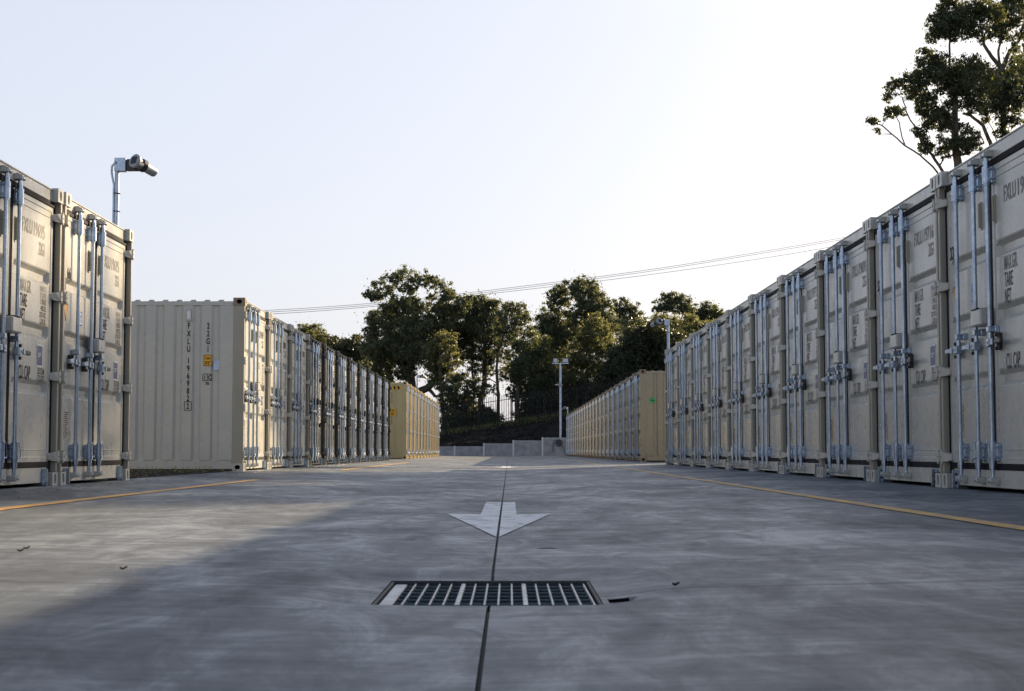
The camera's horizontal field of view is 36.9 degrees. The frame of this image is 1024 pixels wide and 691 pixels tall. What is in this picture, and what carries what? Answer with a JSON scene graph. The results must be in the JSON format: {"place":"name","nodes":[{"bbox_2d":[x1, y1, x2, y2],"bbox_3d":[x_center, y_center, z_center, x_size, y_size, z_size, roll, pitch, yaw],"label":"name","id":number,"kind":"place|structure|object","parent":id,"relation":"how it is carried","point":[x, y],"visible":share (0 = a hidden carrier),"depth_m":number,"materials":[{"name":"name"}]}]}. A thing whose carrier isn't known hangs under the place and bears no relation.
{"place":"outdoors","nodes":[
{"label":"outdoors","id":0,"kind":"place"},
{"bbox_2d":[107,470,223,478],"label":"gravel","id":1,"kind":"structure","parent":0,"point":[165,475],"depth_m":19.30,"materials":[{"name":"gravel"}]},
{"bbox_2d":[107,154,157,479],"bbox_3d":[-3.986,-0.299,16.105,0.402,3.403,0.321,-1,-4,20],"label":"security camera","id":2,"kind":"object","parent":1,"relation":"on","point":[135,162],"visible":0.52,"depth_m":16.14,"materials":[{"name":"metal"}]},
{"bbox_2d":[371,414,602,604],"bbox_3d":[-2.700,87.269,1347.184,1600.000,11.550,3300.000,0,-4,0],"label":"ground","id":3,"kind":"structure","parent":0,"point":[555,432],"depth_m":107.54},
{"bbox_2d":[294,317,331,342],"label":"tree","id":4,"kind":"object","parent":3,"relation":"on","point":[315,331],"visible":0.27,"depth_m":140.16,"materials":[{"name":"green plant"}]},
{"bbox_2d":[319,333,395,382],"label":"bushy tree","id":5,"kind":"object","parent":3,"relation":"on","point":[345,346],"visible":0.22,"depth_m":133.24,"materials":[{"name":"green plant"}]},
{"bbox_2d":[354,264,473,397],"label":"eucalyptus tree","id":6,"kind":"object","parent":3,"relation":"on","point":[405,330],"visible":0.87,"depth_m":124.67,"materials":[{"name":"green plant"}]},
{"bbox_2d":[415,328,469,414],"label":"eucalyptus tree","id":7,"kind":"object","parent":3,"relation":"on","point":[438,363],"visible":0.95,"depth_m":121.07,"materials":[{"name":"green plant"}]},
{"bbox_2d":[439,406,472,431],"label":"shrub","id":8,"kind":"object","parent":3,"relation":"on","point":[442,418],"visible":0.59,"depth_m":116.48,"materials":[{"name":"green plant"}]},
{"bbox_2d":[433,369,493,415],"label":"bushy tree","id":9,"kind":"object","parent":3,"relation":"on","point":[452,395],"visible":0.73,"depth_m":118.66,"materials":[{"name":"green plant"}]},
{"bbox_2d":[438,289,509,408],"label":"eucalyptus tree","id":10,"kind":"object","parent":3,"relation":"on","point":[473,328],"visible":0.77,"depth_m":127.32,"materials":[{"name":"green plant"}]},
{"bbox_2d":[439,437,565,456],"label":"retaining wall","id":11,"kind":"structure","parent":3,"relation":"on","point":[545,447],"depth_m":105.21,"materials":[{"name":"grey concrete"}]},
{"bbox_2d":[439,414,566,445],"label":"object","id":12,"kind":"object","parent":3,"relation":"on","point":[487,439],"visible":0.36,"depth_m":108.86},
{"bbox_2d":[439,409,573,434],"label":"grass","id":13,"kind":"structure","parent":3,"relation":"on","point":[514,420],"depth_m":112.56,"materials":[{"name":"plant"}]},
{"bbox_2d":[485,300,536,411],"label":"eucalyptus tree","id":14,"kind":"object","parent":3,"relation":"on","point":[504,329],"visible":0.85,"depth_m":122.97,"materials":[{"name":"green plant"}]},
{"bbox_2d":[439,377,625,431],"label":"palisade fence","id":15,"kind":"object","parent":3,"relation":"on","point":[446,427],"visible":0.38,"depth_m":112.94,"materials":[{"name":"black metal"}]},
{"bbox_2d":[499,324,577,420],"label":"eucalyptus tree","id":16,"kind":"object","parent":3,"relation":"on","point":[530,370],"visible":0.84,"depth_m":119.17,"materials":[{"name":"green plant"}]},
{"bbox_2d":[526,384,575,417],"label":"shrub","id":17,"kind":"object","parent":3,"relation":"on","point":[552,404],"visible":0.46,"depth_m":118.24,"materials":[{"name":"green plant"}]},
{"bbox_2d":[524,284,584,373],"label":"eucalyptus tree","id":18,"kind":"object","parent":3,"relation":"on","point":[552,325],"visible":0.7,"depth_m":139.58,"materials":[{"name":"green plant"}]},
{"bbox_2d":[552,358,568,437],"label":"light pole","id":19,"kind":"object","parent":3,"relation":"on","point":[560,397],"visible":1,"depth_m":105.98,"materials":[{"name":"metal"}]},
{"bbox_2d":[551,311,620,395],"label":"eucalyptus tree","id":20,"kind":"object","parent":3,"relation":"on","point":[593,331],"visible":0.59,"depth_m":121.60,"materials":[{"name":"green plant"}]},
{"bbox_2d":[561,270,628,380],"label":"eucalyptus tree","id":21,"kind":"object","parent":3,"relation":"on","point":[591,299],"visible":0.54,"depth_m":138.14,"materials":[{"name":"green plant"}]},
{"bbox_2d":[610,296,644,343],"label":"eucalyptus tree","id":22,"kind":"object","parent":3,"relation":"on","point":[630,310],"visible":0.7,"depth_m":150.26,"materials":[{"name":"green plant"}]},
{"bbox_2d":[580,311,701,397],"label":"dense bush","id":23,"kind":"object","parent":3,"relation":"on","point":[642,346],"visible":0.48,"depth_m":115.58,"materials":[{"name":"green plant"}]},
{"bbox_2d":[628,310,713,339],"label":"dense bush","id":24,"kind":"object","parent":3,"relation":"on","point":[692,321],"visible":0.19,"depth_m":129.55,"materials":[{"name":"green plant"}]},
{"bbox_2d":[651,290,699,319],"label":"eucalyptus tree","id":25,"kind":"object","parent":3,"relation":"on","point":[681,303],"visible":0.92,"depth_m":142.36,"materials":[{"name":"green plant"}]},
{"bbox_2d":[694,298,723,321],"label":"bushy tree","id":26,"kind":"object","parent":3,"relation":"on","point":[710,310],"visible":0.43,"depth_m":145.31,"materials":[{"name":"green plant"}]},
{"bbox_2d":[865,0,1009,173],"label":"eucalyptus tree","id":27,"kind":"object","parent":3,"relation":"on","point":[956,80],"visible":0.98,"depth_m":52.59,"materials":[{"name":"green plant"}]},
{"bbox_2d":[962,0,1023,144],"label":"eucalyptus tree","id":28,"kind":"object","parent":3,"relation":"on","point":[1003,100],"visible":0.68,"depth_m":55.61,"materials":[{"name":"green plant"}]},
{"bbox_2d":[994,16,1023,119],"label":"eucalyptus tree","id":29,"kind":"object","parent":3,"relation":"on","point":[1014,70],"visible":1,"depth_m":38.63,"materials":[{"name":"green plant"}]},
{"bbox_2d":[0,455,1023,690],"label":"concrete yard","id":30,"kind":"structure","parent":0,"point":[277,579],"depth_m":4.38,"materials":[{"name":"grey concrete"}]},
{"bbox_2d":[0,159,63,485],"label":"shipping container","id":31,"kind":"object","parent":30,"relation":"on","point":[31,224],"visible":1,"depth_m":12.82,"materials":[{"name":"beige metal"}]},
{"bbox_2d":[0,168,11,481],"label":"door","id":32,"kind":"structure","parent":31,"relation":"in","point":[5,185],"depth_m":12.05,"materials":[{"name":"beige paint"}]},
{"bbox_2d":[0,176,63,480],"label":"door","id":33,"kind":"structure","parent":31,"relation":"in","point":[28,325],"depth_m":12.88,"materials":[{"name":"beige paint"}]},
{"bbox_2d":[57,192,133,484],"bbox_3d":[-6.963,0.014,14.739,6.108,2.591,2.446,0,-4,0],"label":"shipping container","id":34,"kind":"object","parent":30,"relation":"on","point":[96,321],"visible":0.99,"depth_m":14.67,"materials":[{"name":"beige metal"}]},
{"bbox_2d":[60,208,97,476],"bbox_3d":[-3.996,-0.028,14.126,0.138,2.465,1.190,0,-4,0],"label":"door","id":35,"kind":"structure","parent":34,"relation":"in","point":[77,374],"depth_m":14.13,"materials":[{"name":"beige paint"}]},
{"bbox_2d":[88,222,133,474],"bbox_3d":[-3.989,0.049,15.242,0.157,2.465,1.434,0,-4,0],"label":"door","id":36,"kind":"structure","parent":34,"relation":"in","point":[108,342],"depth_m":15.36,"materials":[{"name":"beige paint"}]},
{"bbox_2d":[0,479,255,509],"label":"yellow line","id":37,"kind":"object","parent":30,"relation":"on","point":[28,505],"visible":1,"depth_m":10.79,"materials":[{"name":"paint"}]},
{"bbox_2d":[129,298,270,470],"bbox_3d":[-7.007,0.657,24.106,6.108,2.591,2.468,0,-4,0],"label":"shipping container","id":38,"kind":"object","parent":30,"relation":"on","point":[199,378],"visible":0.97,"depth_m":22.93,"materials":[{"name":"beige metal"}]},
{"bbox_2d":[243,306,256,466],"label":"door","id":39,"kind":"structure","parent":38,"relation":"in","point":[249,449],"depth_m":23.58,"materials":[{"name":"beige paint"}]},
{"bbox_2d":[252,312,270,464],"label":"door","id":40,"kind":"structure","parent":38,"relation":"in","point":[260,329],"depth_m":24.81,"materials":[{"name":"beige paint"}]},
{"bbox_2d":[5,461,398,497],"bbox_3d":[-6.561,2.205,27.900,7.017,0.063,39.961,0,-4,0],"label":"loose grit","id":41,"kind":"object","parent":30,"relation":"on","point":[152,471],"visible":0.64,"depth_m":19.75,"materials":[{"name":"gravel"}]},
{"bbox_2d":[268,313,292,468],"bbox_3d":[-7.004,0.828,26.586,6.108,2.591,2.446,0,-4,0],"label":"shipping container","id":42,"kind":"object","parent":30,"relation":"on","point":[280,373],"visible":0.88,"depth_m":26.60,"materials":[{"name":"beige metal"}]},
{"bbox_2d":[270,319,280,463],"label":"door","id":43,"kind":"structure","parent":42,"relation":"in","point":[275,329],"depth_m":26.06,"materials":[{"name":"beige paint"}]},
{"bbox_2d":[276,323,292,461],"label":"door","id":44,"kind":"structure","parent":42,"relation":"in","point":[283,357],"depth_m":27.29,"materials":[{"name":"beige paint"}]},
{"bbox_2d":[290,325,310,467],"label":"shipping container","id":45,"kind":"object","parent":30,"relation":"on","point":[300,418],"visible":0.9,"depth_m":29.06,"materials":[{"name":"beige metal"}]},
{"bbox_2d":[291,331,300,462],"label":"door","id":46,"kind":"structure","parent":45,"relation":"in","point":[295,450],"depth_m":28.50,"materials":[{"name":"beige paint"}]},
{"bbox_2d":[297,336,310,463],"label":"door","id":47,"kind":"structure","parent":45,"relation":"in","point":[302,376],"depth_m":29.74,"materials":[{"name":"beige paint"}]},
{"bbox_2d":[309,335,325,465],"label":"shipping container","id":48,"kind":"object","parent":30,"relation":"on","point":[317,357],"visible":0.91,"depth_m":31.53,"materials":[{"name":"beige metal"}]},
{"bbox_2d":[310,341,317,461],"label":"door","id":49,"kind":"structure","parent":48,"relation":"in","point":[313,352],"depth_m":31.03,"materials":[{"name":"grey paint"}]},
{"bbox_2d":[314,343,325,462],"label":"door","id":50,"kind":"structure","parent":48,"relation":"in","point":[319,387],"depth_m":32.32,"materials":[{"name":"grey paint"}]},
{"bbox_2d":[324,344,338,464],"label":"shipping container","id":51,"kind":"object","parent":30,"relation":"on","point":[331,423],"visible":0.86,"depth_m":34.00,"materials":[{"name":"metal"}]},
{"bbox_2d":[325,349,331,459],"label":"door","id":52,"kind":"structure","parent":51,"relation":"in","point":[328,451],"depth_m":33.54,"materials":[{"name":"grey paint"}]},
{"bbox_2d":[328,350,338,459],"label":"door","id":53,"kind":"structure","parent":51,"relation":"in","point":[332,429],"depth_m":34.81,"materials":[{"name":"grey paint"}]},
{"bbox_2d":[337,351,350,463],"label":"shipping container","id":54,"kind":"object","parent":30,"relation":"on","point":[344,367],"visible":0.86,"depth_m":36.49,"materials":[{"name":"metal"}]},
{"bbox_2d":[338,357,343,460],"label":"door","id":55,"kind":"structure","parent":54,"relation":"in","point":[341,362],"depth_m":36.02,"materials":[{"name":"grey paint"}]},
{"bbox_2d":[341,359,350,458],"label":"door","id":56,"kind":"structure","parent":54,"relation":"in","point":[345,395],"depth_m":37.30,"materials":[{"name":"grey paint"}]},
{"bbox_2d":[349,358,360,462],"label":"shipping container","id":57,"kind":"object","parent":30,"relation":"on","point":[354,393],"visible":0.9,"depth_m":38.93,"materials":[{"name":"metal"}]},
{"bbox_2d":[350,363,354,460],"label":"door","id":58,"kind":"structure","parent":57,"relation":"in","point":[352,371],"depth_m":38.44,"materials":[{"name":"grey paint"}]},
{"bbox_2d":[352,365,360,458],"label":"door","id":59,"kind":"structure","parent":57,"relation":"in","point":[356,399],"depth_m":39.69,"materials":[{"name":"grey paint"}]},
{"bbox_2d":[359,363,368,461],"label":"shipping container","id":60,"kind":"object","parent":30,"relation":"on","point":[363,417],"visible":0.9,"depth_m":41.40,"materials":[{"name":"metal"}]},
{"bbox_2d":[360,368,364,457],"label":"door","id":61,"kind":"structure","parent":60,"relation":"in","point":[362,375],"depth_m":40.95,"materials":[{"name":"grey paint"}]},
{"bbox_2d":[368,369,376,461],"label":"shipping container","id":62,"kind":"object","parent":30,"relation":"on","point":[372,406],"visible":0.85,"depth_m":43.85,"materials":[{"name":"metal"}]},
{"bbox_2d":[369,372,372,458],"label":"door","id":63,"kind":"structure","parent":62,"relation":"in","point":[371,376],"depth_m":43.22,"materials":[{"name":"grey paint"}]},
{"bbox_2d":[376,373,383,460],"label":"shipping container","id":64,"kind":"object","parent":30,"relation":"on","point":[379,416],"visible":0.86,"depth_m":46.30,"materials":[{"name":"metal"}]},
{"bbox_2d":[383,377,390,459],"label":"shipping container","id":65,"kind":"object","parent":30,"relation":"on","point":[387,431],"visible":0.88,"depth_m":48.81,"materials":[{"name":"metal"}]},
{"bbox_2d":[390,382,411,458],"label":"shipping container","id":66,"kind":"object","parent":30,"relation":"on","point":[400,420],"visible":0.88,"depth_m":57.56,"materials":[{"name":"metal"}]},
{"bbox_2d":[411,385,414,457],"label":"shipping container","id":67,"kind":"object","parent":30,"relation":"on","point":[413,422],"visible":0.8,"depth_m":61.23,"materials":[{"name":"metal"}]},
{"bbox_2d":[372,582,602,610],"bbox_3d":[-0.065,0.856,4.311,0.622,0.323,0.740,0,-4,0],"label":"drain grate","id":68,"kind":"object","parent":30,"relation":"in","point":[489,594],"visible":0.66,"depth_m":4.42,"materials":[{"name":"metal"}]},
{"bbox_2d":[449,502,548,535],"bbox_3d":[-0.077,0.999,9.078,0.622,0.007,4.590,0,-4,0],"label":"road arrow","id":69,"kind":"object","parent":30,"relation":"on","point":[486,519],"visible":1,"depth_m":8.59,"materials":[{"name":"white paint"}]},
{"bbox_2d":[602,392,606,458],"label":"shipping container","id":70,"kind":"object","parent":30,"relation":"on","point":[604,438],"visible":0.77,"depth_m":59.42,"materials":[{"name":"metal"}]},
{"bbox_2d":[606,389,610,458],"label":"shipping container","id":71,"kind":"object","parent":30,"relation":"on","point":[608,415],"visible":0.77,"depth_m":57.09,"materials":[{"name":"metal"}]},
{"bbox_2d":[610,386,615,459],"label":"shipping container","id":72,"kind":"object","parent":30,"relation":"on","point":[613,421],"visible":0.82,"depth_m":54.28,"materials":[{"name":"metal"}]},
{"bbox_2d":[615,382,620,459],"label":"shipping container","id":73,"kind":"object","parent":30,"relation":"on","point":[618,422],"visible":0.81,"depth_m":51.98,"materials":[{"name":"metal"}]},
{"bbox_2d":[620,379,626,460],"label":"shipping container","id":74,"kind":"object","parent":30,"relation":"on","point":[623,410],"visible":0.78,"depth_m":49.32,"materials":[{"name":"metal"}]},
{"bbox_2d":[626,374,632,460],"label":"shipping container","id":75,"kind":"object","parent":30,"relation":"on","point":[629,428],"visible":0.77,"depth_m":46.94,"materials":[{"name":"metal"}]},
{"bbox_2d":[632,369,665,461],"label":"shipping container","id":76,"kind":"object","parent":30,"relation":"on","point":[649,426],"visible":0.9,"depth_m":43.20,"materials":[{"name":"beige metal"}]},
{"bbox_2d":[636,375,639,457],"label":"door","id":77,"kind":"structure","parent":76,"relation":"in","point":[637,378],"depth_m":44.30,"materials":[{"name":"beige paint"}]},
{"bbox_2d":[664,343,677,464],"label":"shipping container","id":78,"kind":"object","parent":30,"relation":"on","point":[670,390],"visible":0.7,"depth_m":33.67,"materials":[{"name":"metal"}]},
{"bbox_2d":[664,351,672,459],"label":"door","id":79,"kind":"structure","parent":78,"relation":"in","point":[667,360],"depth_m":34.34,"materials":[{"name":"beige paint"}]},
{"bbox_2d":[668,351,676,459],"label":"door","id":80,"kind":"structure","parent":78,"relation":"in","point":[673,357],"depth_m":33.53,"materials":[{"name":"beige paint"}]},
{"bbox_2d":[676,334,691,465],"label":"shipping container","id":81,"kind":"object","parent":30,"relation":"on","point":[683,385],"visible":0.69,"depth_m":31.21,"materials":[{"name":"metal"}]},
{"bbox_2d":[676,344,686,462],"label":"door","id":82,"kind":"structure","parent":81,"relation":"in","point":[680,351],"depth_m":31.87,"materials":[{"name":"beige paint"}]},
{"bbox_2d":[680,343,690,460],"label":"door","id":83,"kind":"structure","parent":81,"relation":"in","point":[686,350],"depth_m":31.06,"materials":[{"name":"beige paint"}]},
{"bbox_2d":[690,323,707,467],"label":"shipping container","id":84,"kind":"object","parent":30,"relation":"on","point":[699,395],"visible":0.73,"depth_m":28.75,"materials":[{"name":"beige metal"}]},
{"bbox_2d":[690,334,701,463],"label":"door","id":85,"kind":"structure","parent":84,"relation":"in","point":[695,346],"depth_m":29.39,"materials":[{"name":"beige paint"}]},
{"bbox_2d":[695,334,707,460],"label":"door","id":86,"kind":"structure","parent":84,"relation":"in","point":[702,451],"depth_m":28.55,"materials":[{"name":"beige paint"}]},
{"bbox_2d":[706,311,727,468],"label":"shipping container","id":87,"kind":"object","parent":30,"relation":"on","point":[716,372],"visible":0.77,"depth_m":26.27,"materials":[{"name":"beige metal"}]},
{"bbox_2d":[706,324,719,464],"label":"door","id":88,"kind":"structure","parent":87,"relation":"in","point":[713,356],"depth_m":26.94,"materials":[{"name":"beige paint"}]},
{"bbox_2d":[712,321,726,461],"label":"door","id":89,"kind":"structure","parent":87,"relation":"in","point":[720,394],"depth_m":26.09,"materials":[{"name":"beige paint"}]},
{"bbox_2d":[725,295,751,470],"bbox_3d":[6.512,0.637,23.809,6.108,2.591,2.446,0,-4,0],"label":"shipping container","id":90,"kind":"object","parent":30,"relation":"on","point":[738,365],"visible":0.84,"depth_m":23.79,"materials":[{"name":"metal"}]},
{"bbox_2d":[725,310,741,462],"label":"door","id":91,"kind":"structure","parent":90,"relation":"in","point":[733,325],"depth_m":24.47,"materials":[{"name":"beige paint"}]},
{"bbox_2d":[733,309,750,465],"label":"door","id":92,"kind":"structure","parent":90,"relation":"in","point":[744,318],"depth_m":23.57,"materials":[{"name":"beige paint"}]},
{"bbox_2d":[749,277,781,473],"bbox_3d":[6.517,0.468,21.340,6.108,2.591,2.446,0,-4,0],"label":"shipping container","id":93,"kind":"object","parent":30,"relation":"on","point":[765,355],"visible":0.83,"depth_m":21.32,"materials":[{"name":"beige metal"}]},
{"bbox_2d":[749,294,768,467],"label":"door","id":94,"kind":"structure","parent":93,"relation":"in","point":[759,358],"depth_m":22.00,"materials":[{"name":"beige paint"}]},
{"bbox_2d":[759,291,780,464],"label":"door","id":95,"kind":"structure","parent":93,"relation":"in","point":[772,303],"depth_m":21.06,"materials":[{"name":"beige paint"}]},
{"bbox_2d":[778,252,820,476],"bbox_3d":[6.522,0.298,18.871,6.108,2.591,2.446,0,-4,0],"label":"shipping container","id":96,"kind":"object","parent":30,"relation":"on","point":[799,351],"visible":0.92,"depth_m":18.84,"materials":[{"name":"beige metal"}]},
{"bbox_2d":[778,273,802,469],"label":"door","id":97,"kind":"structure","parent":96,"relation":"in","point":[790,294],"depth_m":19.54,"materials":[{"name":"beige paint"}]},
{"bbox_2d":[791,269,818,466],"bbox_3d":[3.548,0.263,18.368,0.157,2.465,1.434,0,-4,0],"label":"door","id":98,"kind":"structure","parent":96,"relation":"in","point":[808,284],"depth_m":18.53,"materials":[{"name":"beige paint"}]},
{"bbox_2d":[616,467,1023,529],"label":"yellow line","id":99,"kind":"object","parent":30,"relation":"on","point":[935,514],"visible":1,"depth_m":9.11,"materials":[{"name":"paint"}]},
{"bbox_2d":[816,220,871,481],"bbox_3d":[6.527,0.128,16.402,6.108,2.591,2.446,0,-4,0],"label":"shipping container","id":100,"kind":"object","parent":30,"relation":"on","point":[843,334],"visible":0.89,"depth_m":16.35,"materials":[{"name":"beige metal"}]},
{"bbox_2d":[816,247,846,471],"bbox_3d":[3.560,0.170,17.014,0.138,2.465,1.190,0,-4,0],"label":"door","id":101,"kind":"structure","parent":100,"relation":"in","point":[833,380],"depth_m":17.06,"materials":[{"name":"beige paint"}]},
{"bbox_2d":[833,240,868,472],"bbox_3d":[3.553,0.094,15.899,0.157,2.465,1.434,0,-4,0],"label":"door","id":102,"kind":"structure","parent":100,"relation":"in","point":[854,259],"depth_m":16.02,"materials":[{"name":"beige paint"}]},
{"bbox_2d":[866,175,942,487],"bbox_3d":[6.532,-0.041,13.933,6.108,2.591,2.446,0,-4,0],"label":"shipping container","id":103,"kind":"object","parent":30,"relation":"on","point":[903,318],"visible":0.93,"depth_m":13.87,"materials":[{"name":"beige metal"}]},
{"bbox_2d":[866,212,903,475],"bbox_3d":[3.565,0.001,14.545,0.138,2.465,1.190,0,-4,0],"label":"door","id":104,"kind":"structure","parent":103,"relation":"in","point":[888,312],"depth_m":14.59,"materials":[{"name":"beige paint"}]},
{"bbox_2d":[890,199,939,476],"bbox_3d":[3.558,-0.076,13.430,0.157,2.465,1.434,0,-4,0],"label":"door","id":105,"kind":"structure","parent":103,"relation":"in","point":[919,226],"depth_m":13.52,"materials":[{"name":"beige paint"}]},
{"bbox_2d":[935,124,1023,489],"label":"shipping container","id":106,"kind":"object","parent":30,"relation":"on","point":[979,204],"visible":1,"depth_m":11.65,"materials":[{"name":"beige metal"}]},
{"bbox_2d":[935,161,989,480],"bbox_3d":[3.570,-0.169,12.076,0.138,2.465,1.190,0,-4,0],"label":"door","id":107,"kind":"structure","parent":106,"relation":"in","point":[966,285],"depth_m":12.10,"materials":[{"name":"beige paint"}]},
{"bbox_2d":[970,147,1023,481],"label":"door","id":108,"kind":"structure","parent":106,"relation":"in","point":[1006,177],"depth_m":11.18,"materials":[{"name":"beige paint"}]},
{"bbox_2d":[0,0,1023,431],"label":"sky","id":109,"kind":"structure","parent":0,"point":[303,152],"materials":[{"name":"white"}]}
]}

